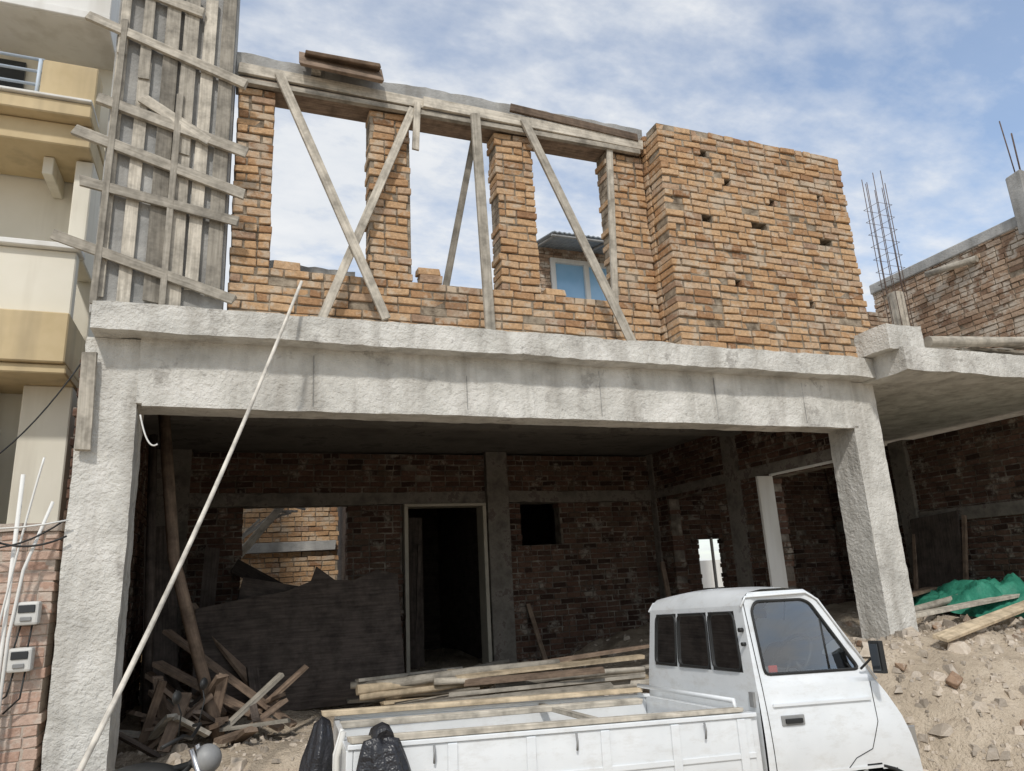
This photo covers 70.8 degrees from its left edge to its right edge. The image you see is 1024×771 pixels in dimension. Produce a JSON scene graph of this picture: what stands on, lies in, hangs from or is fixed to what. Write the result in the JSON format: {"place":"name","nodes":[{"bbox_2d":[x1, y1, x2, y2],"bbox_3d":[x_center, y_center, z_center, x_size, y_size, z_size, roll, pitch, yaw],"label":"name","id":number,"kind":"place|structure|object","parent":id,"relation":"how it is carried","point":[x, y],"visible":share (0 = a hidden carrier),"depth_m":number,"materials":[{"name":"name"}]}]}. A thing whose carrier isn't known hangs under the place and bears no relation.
{"place":"outdoors","nodes":[
{"label":"outdoors","id":0,"kind":"place"},
{"bbox_2d":[115,601,1023,770],"bbox_3d":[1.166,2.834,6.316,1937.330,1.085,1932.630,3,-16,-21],"label":"ground","id":1,"kind":"structure","parent":0,"point":[960,738],"depth_m":5.77,"materials":[{"name":"beige soil"}]},
{"bbox_2d":[0,474,54,711],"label":"conduit pipe","id":2,"kind":"object","parent":1,"relation":"on","point":[3,652],"visible":1,"depth_m":4.44,"materials":[{"name":"white paint"}]},
{"bbox_2d":[0,531,63,770],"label":"brickwork","id":3,"kind":"object","parent":1,"relation":"on","point":[22,723],"visible":0.78,"depth_m":4.49,"materials":[{"name":"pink brick"}]},
{"bbox_2d":[2,647,34,714],"bbox_3d":[-3.020,1.927,4.310,0.211,0.670,0.100,3,-16,-21],"label":"electric meter","id":4,"kind":"object","parent":3,"relation":"attached to","point":[20,659],"visible":1,"depth_m":4.36,"materials":[{"name":"plastic"}]},
{"bbox_2d":[13,601,41,647],"bbox_3d":[-3.025,1.666,4.383,0.211,0.670,0.100,3,-16,-21],"label":"electric meter","id":5,"kind":"object","parent":3,"relation":"attached to","point":[28,613],"visible":1,"depth_m":4.43,"materials":[{"name":"plastic"}]},
{"bbox_2d":[0,522,64,532],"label":"coping","id":6,"kind":"object","parent":3,"relation":"on","point":[61,527],"visible":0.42,"depth_m":4.63,"materials":[{"name":"grey concrete"}]},
{"bbox_2d":[0,54,112,523],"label":"walls","id":7,"kind":"structure","parent":1,"relation":"on","point":[40,279],"depth_m":5.85,"materials":[{"name":"beige paint"}]},
{"bbox_2d":[0,58,26,88],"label":"windows","id":8,"kind":"structure","parent":7,"relation":"attached to","point":[12,73],"depth_m":6.70,"materials":[{"name":"black glass"}]},
{"bbox_2d":[0,60,104,393],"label":"cornice","id":9,"kind":"structure","parent":7,"relation":"attached to","point":[41,348],"depth_m":6.00,"materials":[{"name":"paint"}]},
{"bbox_2d":[0,0,119,432],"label":"trim","id":10,"kind":"structure","parent":7,"relation":"attached to","point":[64,31],"depth_m":6.50,"materials":[{"name":"white paint"}]},
{"bbox_2d":[0,51,44,90],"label":"balcony railing","id":11,"kind":"object","parent":10,"relation":"on","point":[38,71],"visible":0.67,"depth_m":6.14,"materials":[{"name":"silver metal"}]},
{"bbox_2d":[41,337,143,770],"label":"front column","id":12,"kind":"structure","parent":1,"relation":"on","point":[89,642],"depth_m":4.64,"materials":[{"name":"concrete"}]},
{"bbox_2d":[74,352,97,450],"bbox_3d":[-2.847,0.101,4.821,0.109,0.682,0.035,2,-16,-17],"label":"column board","id":13,"kind":"object","parent":12,"relation":"attached to","point":[85,411],"depth_m":4.81,"materials":[{"name":"grey wood"}]},
{"bbox_2d":[0,363,157,623],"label":"hanging cables","id":14,"kind":"object","parent":13,"relation":"hanging from","point":[18,545],"visible":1,"depth_m":4.53,"materials":[{"name":"black rubber"},{"name":"white plastic"}]},
{"bbox_2d":[135,338,858,432],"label":"front beam","id":15,"kind":"structure","parent":12,"relation":"on","point":[190,378],"depth_m":5.87,"materials":[{"name":"concrete"}]},
{"bbox_2d":[115,677,221,770],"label":"parked motorcycle","id":16,"kind":"object","parent":1,"relation":"on","point":[206,757],"visible":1,"depth_m":4.09,"materials":[{"name":"black metal"}]},
{"bbox_2d":[76,280,302,770],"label":"thin pole","id":17,"kind":"object","parent":1,"relation":"on","point":[106,717],"visible":1,"depth_m":4.03,"materials":[{"name":"grey wood"}]},
{"bbox_2d":[118,664,308,757],"bbox_3d":[-2.448,2.576,5.858,1.583,0.526,1.830,3,-16,-21],"label":"scrap timber pile","id":18,"kind":"object","parent":1,"relation":"on","point":[160,719],"visible":0.81,"depth_m":5.57,"materials":[{"name":"brown wood"}]},
{"bbox_2d":[141,415,296,742],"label":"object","id":19,"kind":"object","parent":1,"relation":"on","point":[161,561],"visible":0.64,"depth_m":6.39,"materials":[{"name":"brown wood"}]},
{"bbox_2d":[139,507,338,683],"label":"yard wall","id":20,"kind":"structure","parent":1,"relation":"on","point":[298,547],"depth_m":10.90,"materials":[{"name":"beige brick"}]},
{"bbox_2d":[241,508,305,558],"bbox_3d":[-3.353,2.031,9.858,1.029,0.871,0.092,3,-16,-21],"label":"yard stair rail","id":21,"kind":"object","parent":1,"relation":"on","point":[261,527],"visible":0.74,"depth_m":9.83,"materials":[{"name":"grey concrete"}]},
{"bbox_2d":[192,566,404,715],"bbox_3d":[-2.145,2.538,7.350,2.020,1.340,0.581,3,-16,-21],"label":"plywood sheet","id":22,"kind":"object","parent":1,"relation":"on","point":[337,637],"visible":0.9,"depth_m":7.30,"materials":[{"name":"brown wood"}]},
{"bbox_2d":[408,518,424,669],"bbox_3d":[-1.347,2.825,9.910,0.350,2.020,0.467,3,-16,-21],"label":"door leaf","id":23,"kind":"object","parent":1,"relation":"on","point":[416,612],"visible":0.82,"depth_m":10.02,"materials":[{"name":"black wood"}]},
{"bbox_2d":[40,359,833,770],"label":"ground floor brickwork","id":24,"kind":"object","parent":1,"relation":"on","point":[590,575],"visible":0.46,"depth_m":9.78,"materials":[{"name":"brick"}]},
{"bbox_2d":[402,503,492,672],"bbox_3d":[-0.885,2.669,9.572,1.140,2.160,0.282,3,-16,-21],"label":"door frame","id":25,"kind":"object","parent":24,"relation":"attached to","point":[486,637],"visible":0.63,"depth_m":9.59,"materials":[{"name":"paint"}]},
{"bbox_2d":[90,301,875,456],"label":"floor slab","id":26,"kind":"structure","parent":24,"relation":"on","point":[121,320],"depth_m":6.43,"materials":[{"name":"concrete"}]},
{"bbox_2d":[89,0,239,314],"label":"formed pier","id":27,"kind":"structure","parent":26,"relation":"on","point":[190,298],"depth_m":5.57,"materials":[{"name":"grey concrete"}]},
{"bbox_2d":[50,0,248,305],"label":"pier formwork planks","id":28,"kind":"object","parent":27,"relation":"attached to","point":[161,266],"visible":0.91,"depth_m":5.52,"materials":[{"name":"grey wood"}]},
{"bbox_2d":[269,260,354,275],"bbox_3d":[-0.731,-0.574,7.226,3.700,1.037,0.270,3,-16,-21],"label":"upstand","id":29,"kind":"object","parent":26,"relation":"on","point":[312,269],"visible":0.01,"depth_m":6.84,"materials":[{"name":"grey concrete"}]},
{"bbox_2d":[227,87,660,340],"bbox_3d":[-0.461,-1.374,6.562,3.904,2.142,0.257,3,-16,-21],"label":"window wall","id":30,"kind":"structure","parent":26,"relation":"on","point":[256,283],"depth_m":6.34,"materials":[{"name":"beige brick"}]},
{"bbox_2d":[236,52,641,139],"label":"ring beam","id":31,"kind":"structure","parent":30,"relation":"on","point":[403,89],"depth_m":6.57,"materials":[{"name":"grey concrete"}]},
{"bbox_2d":[238,50,642,162],"bbox_3d":[-0.500,-2.628,6.778,3.884,0.417,0.515,3,-16,-21],"label":"ring beam formwork","id":32,"kind":"object","parent":30,"relation":"on","point":[566,137],"visible":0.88,"depth_m":6.59,"materials":[{"name":"grey wood"}]},
{"bbox_2d":[275,72,636,340],"bbox_3d":[-0.486,-1.453,6.521,3.249,2.261,0.514,3,-16,-21],"label":"timber brace","id":33,"kind":"object","parent":26,"relation":"on","point":[475,158],"visible":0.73,"depth_m":6.41,"materials":[{"name":"grey wood"}]},
{"bbox_2d":[637,123,869,356],"bbox_3d":[2.112,-1.087,8.599,2.409,2.369,2.856,3,-16,-21],"label":"projecting brick bay","id":34,"kind":"object","parent":26,"relation":"on","point":[752,245],"visible":0.82,"depth_m":7.26,"materials":[{"name":"brown brick"}]},
{"bbox_2d":[337,504,555,657],"bbox_3d":[-0.564,2.895,12.002,4.500,3.240,3.920,3,-16,-21],"label":"room","id":35,"kind":"object","parent":1,"relation":"on","point":[451,600],"visible":0.09,"depth_m":12.78,"materials":[{"name":"concrete"}]},
{"bbox_2d":[538,247,604,293],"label":"walls","id":36,"kind":"structure","parent":35,"relation":"on","point":[545,255],"depth_m":14.38,"materials":[{"name":"brick"}]},
{"bbox_2d":[538,233,603,250],"bbox_3d":[2.080,-2.695,14.619,3.400,0.348,1.379,3,-16,-21],"label":"roof","id":37,"kind":"object","parent":36,"relation":"on","point":[569,237],"visible":0.29,"depth_m":13.67,"materials":[{"name":"grey paint"}]},
{"bbox_2d":[536,231,604,254],"bbox_3d":[2.072,-2.744,14.727,3.457,0.390,1.604,3,-16,-21],"label":"corrugated awning","id":38,"kind":"object","parent":37,"relation":"on","point":[560,243],"visible":0.19,"depth_m":14.15,"materials":[{"name":"grey metal"}]},
{"bbox_2d":[549,257,606,300],"bbox_3d":[1.807,-1.236,14.423,2.120,2.610,0.095,3,-16,-21],"label":"window","id":39,"kind":"structure","parent":36,"relation":"attached to","point":[574,278],"depth_m":14.47,"materials":[{"name":"blue glass"}]},
{"bbox_2d":[138,415,831,705],"bbox_3d":[-0.296,1.922,8.060,7.123,2.968,4.107,3,-16,-21],"label":"lintel band","id":40,"kind":"object","parent":1,"relation":"on","point":[732,477],"visible":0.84,"depth_m":8.94,"materials":[{"name":"concrete"}]},
{"bbox_2d":[481,452,516,662],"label":"pillar","id":41,"kind":"structure","parent":1,"relation":"on","point":[503,634],"depth_m":9.78,"materials":[{"name":"concrete"}]},
{"bbox_2d":[116,614,1023,770],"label":"rubble","id":42,"kind":"object","parent":1,"relation":"on","point":[957,646],"visible":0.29,"depth_m":5.80,"materials":[{"name":"stone"}]},
{"bbox_2d":[526,561,670,659],"bbox_3d":[1.259,3.089,9.891,2.128,1.232,0.337,1,-15,-15],"label":"leaning board","id":43,"kind":"object","parent":1,"relation":"on","point":[536,630],"visible":0.5,"depth_m":9.73,"materials":[{"name":"brown wood"}]},
{"bbox_2d":[299,587,922,770],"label":"white pickup truck","id":44,"kind":"object","parent":1,"relation":"on","point":[760,679],"visible":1,"depth_m":3.99,"materials":[{"name":"paint"}]},
{"bbox_2d":[346,644,649,705],"bbox_3d":[0.176,2.809,6.881,3.301,0.394,1.699,3,-16,-21],"label":"timber stack","id":45,"kind":"object","parent":44,"relation":"in","point":[501,678],"visible":0.93,"depth_m":6.50,"materials":[{"name":"brown wood"}]},
{"bbox_2d":[700,560,723,587],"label":"white boundary wall","id":46,"kind":"structure","parent":1,"relation":"on","point":[706,566],"depth_m":17.25,"materials":[{"name":"paint"}]},
{"bbox_2d":[755,460,832,587],"bbox_3d":[3.223,1.993,7.799,0.260,2.228,1.180,3,-16,-21],"label":"side door frame","id":47,"kind":"object","parent":1,"relation":"on","point":[772,534],"visible":0.59,"depth_m":8.31,"materials":[{"name":"white paint"}]},
{"bbox_2d":[679,415,1023,605],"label":"side bay wall","id":48,"kind":"structure","parent":1,"relation":"on","point":[977,464],"depth_m":10.53,"materials":[{"name":"brown brick"}]},
{"bbox_2d":[709,439,1023,588],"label":"side bay band","id":49,"kind":"object","parent":48,"relation":"attached to","point":[909,510],"visible":0.51,"depth_m":10.71,"materials":[{"name":"concrete"}]},
{"bbox_2d":[861,170,913,325],"bbox_3d":[5.489,-1.435,10.351,0.330,3.560,0.292,3,-16,-21],"label":"column rebar","id":50,"kind":"object","parent":48,"relation":"on","point":[898,309],"depth_m":10.34,"materials":[{"name":"metal"}]},
{"bbox_2d":[854,323,1023,445],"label":"side bay slab","id":51,"kind":"structure","parent":48,"relation":"on","point":[920,390],"depth_m":7.66,"materials":[{"name":"grey concrete"}]},
{"bbox_2d":[866,227,1023,350],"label":"side wall","id":52,"kind":"structure","parent":51,"relation":"on","point":[983,296],"depth_m":9.98,"materials":[{"name":"brick"}]},
{"bbox_2d":[869,169,1023,294],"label":"side wall coping","id":53,"kind":"object","parent":52,"relation":"on","point":[1015,183],"visible":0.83,"depth_m":9.89,"materials":[{"name":"grey concrete"}]},
{"bbox_2d":[999,121,1020,171],"bbox_3d":[6.625,-3.146,9.563,0.040,0.900,0.117,1,-15,-14],"label":"corner rebar","id":54,"kind":"object","parent":53,"relation":"on","point":[1008,149],"visible":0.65,"depth_m":9.54,"materials":[{"name":"metal"}]},
{"bbox_2d":[923,255,1023,354],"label":"roof timber","id":55,"kind":"object","parent":51,"relation":"on","point":[1011,345],"visible":0.45,"depth_m":7.60,"materials":[{"name":"grey wood"}]},
{"bbox_2d":[828,382,918,640],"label":"front column","id":56,"kind":"structure","parent":1,"relation":"on","point":[882,587],"depth_m":7.11,"materials":[{"name":"concrete"}]},
{"bbox_2d":[844,613,1023,728],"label":"broken bricks","id":57,"kind":"object","parent":1,"relation":"on","point":[954,680],"visible":0.34,"depth_m":6.43,"materials":[{"name":"orange brick"}]},
{"bbox_2d":[911,510,968,596],"bbox_3d":[5.923,2.403,10.005,0.401,1.258,0.899,3,-16,-21],"label":"leaning shutter panel","id":58,"kind":"object","parent":1,"relation":"on","point":[940,548],"visible":0.64,"depth_m":10.05,"materials":[{"name":"brown wood"}]},
{"bbox_2d":[912,587,1023,642],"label":"site planks","id":59,"kind":"object","parent":1,"relation":"on","point":[964,628],"visible":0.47,"depth_m":7.13,"materials":[{"name":"beige wood"}]},
{"bbox_2d":[913,573,1023,617],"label":"green tarpaulin","id":60,"kind":"object","parent":1,"relation":"on","point":[973,590],"visible":0.72,"depth_m":8.22,"materials":[{"name":"green plastic"}]},
{"bbox_2d":[223,0,1023,560],"label":"sky","id":61,"kind":"structure","parent":0,"point":[918,93],"materials":[{"name":"blue"}]}
]}

